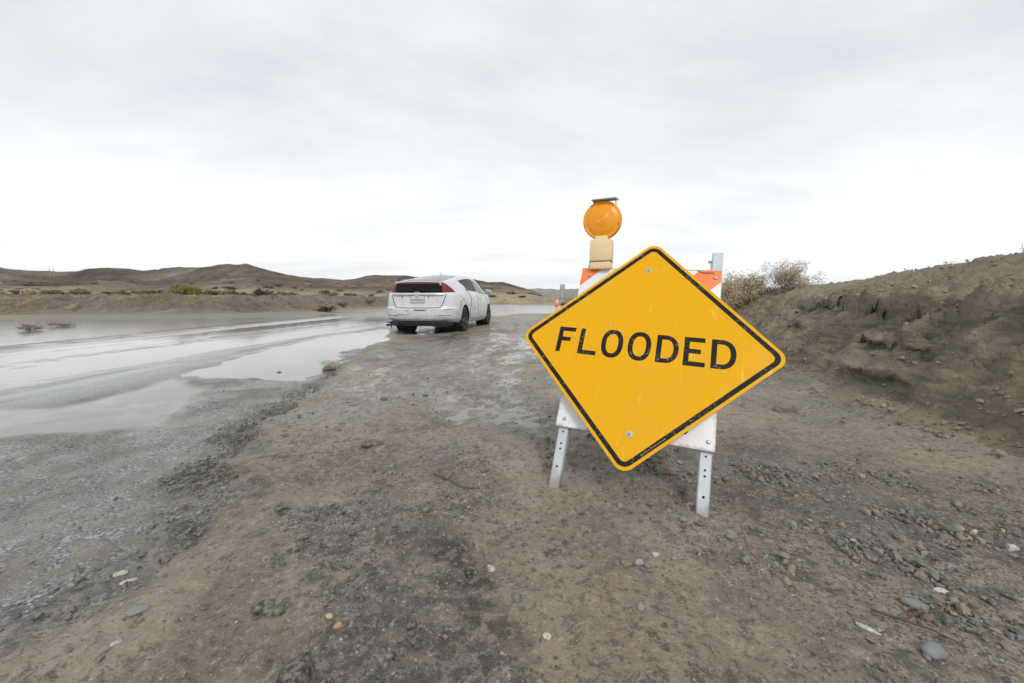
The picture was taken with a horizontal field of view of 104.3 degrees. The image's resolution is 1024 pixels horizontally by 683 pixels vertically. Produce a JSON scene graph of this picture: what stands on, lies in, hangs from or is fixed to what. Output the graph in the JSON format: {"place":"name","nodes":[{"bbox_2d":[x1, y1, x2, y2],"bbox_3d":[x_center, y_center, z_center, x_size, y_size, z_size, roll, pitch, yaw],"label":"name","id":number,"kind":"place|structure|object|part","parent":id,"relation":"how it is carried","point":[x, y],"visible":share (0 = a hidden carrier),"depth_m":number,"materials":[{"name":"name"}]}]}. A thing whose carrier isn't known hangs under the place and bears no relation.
{"place":"outdoors","nodes":[
{"label":"outdoors","id":0,"kind":"place"},
{"bbox_2d":[0,316,397,643],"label":"road","id":1,"kind":"structure","parent":0,"point":[121,413],"depth_m":1.97,"materials":[{"name":"grey asphalt"}]},
{"bbox_2d":[112,570,128,576],"bbox_3d":[-1.120,0.663,1.137,0.036,0.015,0.019,-4,8,-36],"label":"stone","id":2,"kind":"object","parent":1,"relation":"on","point":[121,573],"visible":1,"depth_m":1.13,"materials":[{"name":"beige stone"}]},
{"bbox_2d":[119,578,137,584],"bbox_3d":[-1.065,0.667,1.107,0.018,0.012,0.040,12,8,38],"label":"stone","id":3,"kind":"object","parent":1,"relation":"on","point":[129,580],"visible":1,"depth_m":1.10,"materials":[{"name":"beige stone"}]},
{"bbox_2d":[0,304,561,426],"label":"water","id":4,"kind":"structure","parent":0,"point":[295,362],"depth_m":6.89,"materials":[{"name":"grey liquid"}]},
{"bbox_2d":[14,322,48,330],"bbox_3d":[-12.215,-0.376,10.151,0.566,0.259,0.636,0,6,0],"label":"drowned brush","id":5,"kind":"object","parent":4,"relation":"on","point":[27,326],"visible":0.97,"depth_m":10.06,"materials":[{"name":"grey plant"}]},
{"bbox_2d":[41,320,76,326],"bbox_3d":[-12.988,-0.511,11.517,0.824,0.231,0.688,2,6,19],"label":"drowned brush","id":6,"kind":"object","parent":4,"relation":"on","point":[61,324],"visible":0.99,"depth_m":11.41,"materials":[{"name":"brown plant"}]},
{"bbox_2d":[316,360,342,367],"bbox_3d":[-2.138,0.256,4.656,0.297,0.111,0.305,0,6,0],"label":"dry weed","id":7,"kind":"object","parent":4,"relation":"on","point":[332,363],"visible":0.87,"depth_m":4.64,"materials":[{"name":"beige plant"}]},
{"bbox_2d":[0,263,564,303],"bbox_3d":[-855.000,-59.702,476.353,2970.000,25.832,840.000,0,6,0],"label":"hills","id":8,"kind":"structure","parent":0,"point":[244,277],"depth_m":127.38,"materials":[{"name":"brown soil"}]},
{"bbox_2d":[221,285,238,289],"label":"scrub bush","id":9,"kind":"object","parent":8,"relation":"on","point":[230,288],"visible":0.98,"depth_m":67.04,"materials":[{"name":"orange plant"}]},
{"bbox_2d":[225,289,238,293],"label":"scrub bush","id":10,"kind":"object","parent":8,"relation":"on","point":[231,291],"visible":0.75,"depth_m":63.54,"materials":[{"name":"brown plant"}]},
{"bbox_2d":[0,293,1023,682],"bbox_3d":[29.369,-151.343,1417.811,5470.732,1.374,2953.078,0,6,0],"label":"ground","id":11,"kind":"structure","parent":0,"point":[692,623],"depth_m":1.24,"materials":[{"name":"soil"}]},
{"bbox_2d":[20,288,45,294],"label":"scrub bush","id":12,"kind":"object","parent":11,"relation":"on","point":[30,291],"visible":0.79,"depth_m":24.38,"materials":[{"name":"beige plant"}]},
{"bbox_2d":[38,290,57,293],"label":"scrub bush","id":13,"kind":"object","parent":11,"relation":"on","point":[48,292],"visible":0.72,"depth_m":22.95,"materials":[{"name":"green plant"}]},
{"bbox_2d":[65,289,81,294],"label":"scrub bush","id":14,"kind":"object","parent":11,"relation":"on","point":[73,292],"visible":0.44,"depth_m":25.44,"materials":[{"name":"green plant"}]},
{"bbox_2d":[76,289,92,294],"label":"scrub bush","id":15,"kind":"object","parent":11,"relation":"on","point":[85,292],"visible":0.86,"depth_m":23.68,"materials":[{"name":"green plant"}]},
{"bbox_2d":[109,639,122,646],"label":"stone","id":16,"kind":"object","parent":11,"relation":"on","point":[114,643],"visible":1,"depth_m":0.87,"materials":[{"name":"beige stone"}]},
{"bbox_2d":[117,290,129,294],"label":"scrub bush","id":17,"kind":"object","parent":11,"relation":"on","point":[122,292],"visible":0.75,"depth_m":28.95,"materials":[{"name":"brown plant"}]},
{"bbox_2d":[125,605,150,616],"bbox_3d":[-0.903,0.650,0.961,0.048,0.016,0.026,1,10,-35],"label":"stone","id":18,"kind":"object","parent":11,"relation":"on","point":[136,610],"visible":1,"depth_m":0.95,"materials":[{"name":"grey stone"}]},
{"bbox_2d":[135,290,148,293],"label":"scrub bush","id":19,"kind":"object","parent":11,"relation":"on","point":[144,292],"visible":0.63,"depth_m":29.46,"materials":[{"name":"brown plant"}]},
{"bbox_2d":[162,282,204,294],"bbox_3d":[-21.127,-3.367,25.723,2.109,0.954,2.367,-4,7,-30],"label":"green bush","id":20,"kind":"object","parent":11,"relation":"on","point":[178,288],"visible":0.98,"depth_m":25.32,"materials":[{"name":"green plant"}]},
{"bbox_2d":[0,292,387,314],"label":"dry grass","id":21,"kind":"structure","parent":11,"relation":"on","point":[11,312],"depth_m":19.01,"materials":[{"name":"plant"}]},
{"bbox_2d":[199,288,227,294],"bbox_3d":[-20.144,-3.308,26.807,1.373,0.591,1.582,0,6,0],"label":"green bush","id":22,"kind":"object","parent":11,"relation":"on","point":[210,292],"visible":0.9,"depth_m":26.59,"materials":[{"name":"green plant"}]},
{"bbox_2d":[251,599,274,614],"bbox_3d":[-0.628,0.671,1.008,0.054,0.029,0.030,1,10,-35],"label":"asphalt chunk","id":23,"kind":"object","parent":11,"relation":"on","point":[258,607],"visible":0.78,"depth_m":1.00,"materials":[{"name":"grey asphalt"}]},
{"bbox_2d":[254,288,273,294],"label":"scrub bush","id":24,"kind":"object","parent":11,"relation":"on","point":[258,291],"visible":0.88,"depth_m":25.02,"materials":[{"name":"orange plant"}]},
{"bbox_2d":[261,604,284,616],"bbox_3d":[-0.585,0.663,0.977,0.052,0.025,0.033,3,11,-12],"label":"asphalt chunk","id":25,"kind":"object","parent":11,"relation":"on","point":[273,610],"visible":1,"depth_m":0.97,"materials":[{"name":"grey asphalt"}]},
{"bbox_2d":[275,654,314,682],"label":"rock","id":26,"kind":"object","parent":11,"relation":"on","point":[300,669],"visible":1,"depth_m":0.80,"materials":[{"name":"stone"}]},
{"bbox_2d":[313,305,337,311],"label":"scrub bush","id":27,"kind":"object","parent":11,"relation":"on","point":[326,308],"visible":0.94,"depth_m":21.90,"materials":[{"name":"brown plant"}]},
{"bbox_2d":[322,365,335,370],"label":"rock","id":28,"kind":"object","parent":11,"relation":"on","point":[328,368],"visible":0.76,"depth_m":4.45,"materials":[{"name":"stone"}]},
{"bbox_2d":[325,613,333,618],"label":"stone","id":29,"kind":"object","parent":11,"relation":"on","point":[329,615],"visible":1,"depth_m":0.96,"materials":[{"name":"beige stone"}]},
{"bbox_2d":[323,292,339,295],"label":"plain bush","id":30,"kind":"object","parent":11,"relation":"on","point":[333,294],"visible":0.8,"depth_m":32.60,"materials":[{"name":"brown plant"}]},
{"bbox_2d":[333,621,342,629],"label":"stone","id":31,"kind":"object","parent":11,"relation":"on","point":[337,625],"visible":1,"depth_m":0.93,"materials":[{"name":"stone"}]},
{"bbox_2d":[335,302,347,307],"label":"scrub bush","id":32,"kind":"object","parent":11,"relation":"on","point":[341,304],"visible":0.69,"depth_m":27.87,"materials":[{"name":"brown plant"}]},
{"bbox_2d":[0,372,739,682],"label":"broken asphalt","id":33,"kind":"structure","parent":11,"relation":"on","point":[385,660],"depth_m":1.24,"materials":[{"name":"grey asphalt"}]},
{"bbox_2d":[365,298,374,303],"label":"plain bush","id":34,"kind":"object","parent":11,"relation":"on","point":[369,301],"visible":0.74,"depth_m":32.76,"materials":[{"name":"brown plant"}]},
{"bbox_2d":[361,439,382,447],"bbox_3d":[-0.738,0.539,2.100,0.110,0.036,0.064,3,11,-18],"label":"asphalt chunk","id":35,"kind":"object","parent":11,"relation":"on","point":[369,443],"visible":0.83,"depth_m":2.08,"materials":[{"name":"grey asphalt"}]},
{"bbox_2d":[386,274,490,331],"bbox_3d":[-1.739,-1.151,10.897,2.012,1.624,4.395,1,6,9],"label":"hatchback car","id":36,"kind":"object","parent":11,"relation":"on","point":[455,302],"visible":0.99,"depth_m":8.92,"materials":[{"name":"white paint"}]},
{"bbox_3d":[-2.078,-1.189,8.855,1.111,0.210,0.101,1,6,9],"label":"rear window","id":37,"kind":"part","parent":36,"relation":"part of","materials":[{"name":"black glass"}]},
{"bbox_3d":[-1.092,-1.100,10.228,0.253,0.997,1.100,1,6,9],"label":"door","id":38,"kind":"part","parent":36,"relation":"part of","materials":[{"name":"white paint"}]},
{"bbox_3d":[-0.916,-1.222,11.313,0.257,1.009,1.160,1,6,9],"label":"door","id":39,"kind":"part","parent":36,"relation":"part of","materials":[{"name":"white paint"}]},
{"bbox_2d":[433,472,479,488],"bbox_3d":[-0.235,0.579,1.668,0.242,0.021,0.048,5,8,40],"label":"twig","id":40,"kind":"object","parent":11,"relation":"on","point":[441,476],"visible":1,"depth_m":1.66,"materials":[{"name":"wood"}]},
{"bbox_2d":[487,564,495,571],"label":"stone","id":41,"kind":"object","parent":11,"relation":"on","point":[490,568],"visible":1,"depth_m":1.14,"materials":[{"name":"beige stone"}]},
{"bbox_2d":[512,592,520,600],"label":"stone","id":42,"kind":"object","parent":11,"relation":"on","point":[516,596],"visible":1,"depth_m":1.03,"materials":[{"name":"grey stone"}]},
{"bbox_2d":[65,362,1023,682],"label":"pebbles","id":43,"kind":"object","parent":11,"relation":"on","point":[923,568],"visible":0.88,"depth_m":1.26,"materials":[{"name":"stone"}]},
{"bbox_2d":[543,632,550,639],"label":"stone","id":44,"kind":"object","parent":11,"relation":"on","point":[546,635],"visible":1,"depth_m":0.91,"materials":[{"name":"beige stone"}]},
{"bbox_2d":[560,284,564,300],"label":"road sign","id":45,"kind":"object","parent":11,"relation":"on","point":[562,287],"visible":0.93,"depth_m":47.59,"materials":[{"name":"metal"}]},
{"bbox_2d":[620,558,632,565],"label":"stone","id":46,"kind":"object","parent":11,"relation":"on","point":[626,562],"visible":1,"depth_m":1.16,"materials":[{"name":"brown stone"}]},
{"bbox_2d":[548,253,722,517],"bbox_3d":[0.681,0.273,2.090,0.622,1.139,0.953,5,-20,22],"label":"barricade","id":47,"kind":"object","parent":11,"relation":"on","point":[701,437],"visible":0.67,"depth_m":1.66,"materials":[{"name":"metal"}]},
{"bbox_2d":[583,197,621,269],"bbox_3d":[0.435,-0.518,1.919,0.183,0.340,0.074,2,4,24],"label":"warning light","id":48,"kind":"object","parent":47,"relation":"attached to","point":[602,221],"visible":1,"depth_m":1.89,"materials":[{"name":"orange plastic"}]},
{"bbox_2d":[525,246,785,470],"bbox_3d":[0.544,0.023,1.687,1.035,1.035,0.038,6,-23,22],"label":"diamond sign","id":49,"kind":"object","parent":47,"relation":"attached to","point":[648,352],"visible":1,"depth_m":1.64,"materials":[{"name":"yellow metal"}]},
{"bbox_2d":[635,559,643,564],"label":"stone","id":50,"kind":"object","parent":11,"relation":"on","point":[639,562],"visible":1,"depth_m":1.17,"materials":[{"name":"white stone"}]},
{"bbox_2d":[636,602,644,610],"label":"stone","id":51,"kind":"object","parent":11,"relation":"on","point":[640,606],"visible":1,"depth_m":1.00,"materials":[{"name":"grey stone"}]},
{"bbox_2d":[644,563,651,568],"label":"stone","id":52,"kind":"object","parent":11,"relation":"on","point":[647,565],"visible":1,"depth_m":1.15,"materials":[{"name":"grey stone"}]},
{"bbox_2d":[652,552,659,557],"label":"stone","id":53,"kind":"object","parent":11,"relation":"on","point":[655,554],"visible":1,"depth_m":1.21,"materials":[{"name":"white stone"}]},
{"bbox_2d":[679,516,687,521],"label":"stone","id":54,"kind":"object","parent":11,"relation":"on","point":[683,519],"visible":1,"depth_m":1.40,"materials":[{"name":"beige stone"}]},
{"bbox_2d":[774,403,797,411],"bbox_3d":[1.876,0.465,2.721,0.145,0.081,0.136,3,7,29],"label":"rock","id":55,"kind":"object","parent":11,"relation":"on","point":[786,407],"visible":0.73,"depth_m":2.69,"materials":[{"name":"stone"}]},
{"bbox_2d":[855,622,881,635],"bbox_3d":[0.840,0.677,0.938,0.049,0.010,0.014,11,17,39],"label":"stone","id":56,"kind":"object","parent":11,"relation":"on","point":[866,628],"visible":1,"depth_m":0.94,"materials":[{"name":"beige stone"}]},
{"bbox_2d":[900,597,929,610],"bbox_3d":[1.019,0.664,1.008,0.059,0.023,0.033,8,14,22],"label":"stone","id":57,"kind":"object","parent":11,"relation":"on","point":[912,602],"visible":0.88,"depth_m":1.00,"materials":[{"name":"grey stone"}]},
{"bbox_2d":[871,608,964,645],"bbox_3d":[0.967,0.661,0.963,0.159,0.019,0.081,4,7,34],"label":"twig","id":58,"kind":"object","parent":11,"relation":"on","point":[905,619],"visible":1,"depth_m":0.95,"materials":[{"name":"brown wood"}]},
{"bbox_2d":[920,641,947,659],"bbox_3d":[0.928,0.680,0.877,0.057,0.028,0.038,3,11,-18],"label":"stone","id":59,"kind":"object","parent":11,"relation":"on","point":[934,650],"visible":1,"depth_m":0.87,"materials":[{"name":"grey stone"}]},
{"bbox_2d":[932,587,949,594],"bbox_3d":[1.140,0.664,1.056,0.038,0.015,0.022,8,15,28],"label":"stone","id":60,"kind":"object","parent":11,"relation":"on","point":[939,590],"visible":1,"depth_m":1.05,"materials":[{"name":"white stone"}]},
{"bbox_2d":[956,534,967,540],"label":"stone","id":61,"kind":"object","parent":11,"relation":"on","point":[961,537],"visible":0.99,"depth_m":1.27,"materials":[{"name":"brown stone"}]},
{"bbox_2d":[1006,543,1019,550],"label":"stone","id":62,"kind":"object","parent":11,"relation":"on","point":[1015,547],"visible":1,"depth_m":1.22,"materials":[{"name":"white stone"}]},
{"bbox_2d":[0,0,1023,289],"label":"sky","id":63,"kind":"structure","parent":0,"point":[330,139],"materials":[{"name":"white"}]},
{"bbox_2d":[529,287,771,297],"bbox_3d":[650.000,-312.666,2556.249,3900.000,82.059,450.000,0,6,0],"label":"mountains","id":64,"kind":"structure","parent":0,"point":[570,293],"depth_m":2419.97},
{"bbox_2d":[722,252,1023,459],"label":"embankment","id":65,"kind":"structure","parent":0,"point":[986,359],"depth_m":2.81,"materials":[{"name":"brown soil"}]},
{"bbox_2d":[721,269,775,308],"bbox_3d":[4.767,-1.111,8.366,1.447,0.840,1.312,0,6,0],"label":"dry bush","id":66,"kind":"object","parent":65,"relation":"on","point":[736,295],"visible":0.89,"depth_m":8.20,"materials":[{"name":"beige plant"}]},
{"bbox_2d":[726,274,776,298],"bbox_3d":[5.153,-1.179,8.703,1.112,0.618,1.134,0,6,0],"label":"dry bush","id":67,"kind":"object","parent":65,"relation":"on","point":[761,292],"visible":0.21,"depth_m":8.46,"materials":[{"name":"beige plant"}]},
{"bbox_2d":[757,256,827,292],"bbox_3d":[5.569,-1.313,7.946,1.177,0.752,0.976,4,7,31],"label":"dry bush","id":68,"kind":"object","parent":65,"relation":"on","point":[792,279],"visible":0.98,"depth_m":7.83,"materials":[{"name":"beige plant"}]},
{"bbox_2d":[735,252,1023,466],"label":"earth clods","id":69,"kind":"object","parent":65,"relation":"on","point":[997,452],"visible":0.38,"depth_m":2.67,"materials":[{"name":"soil"}]}
]}

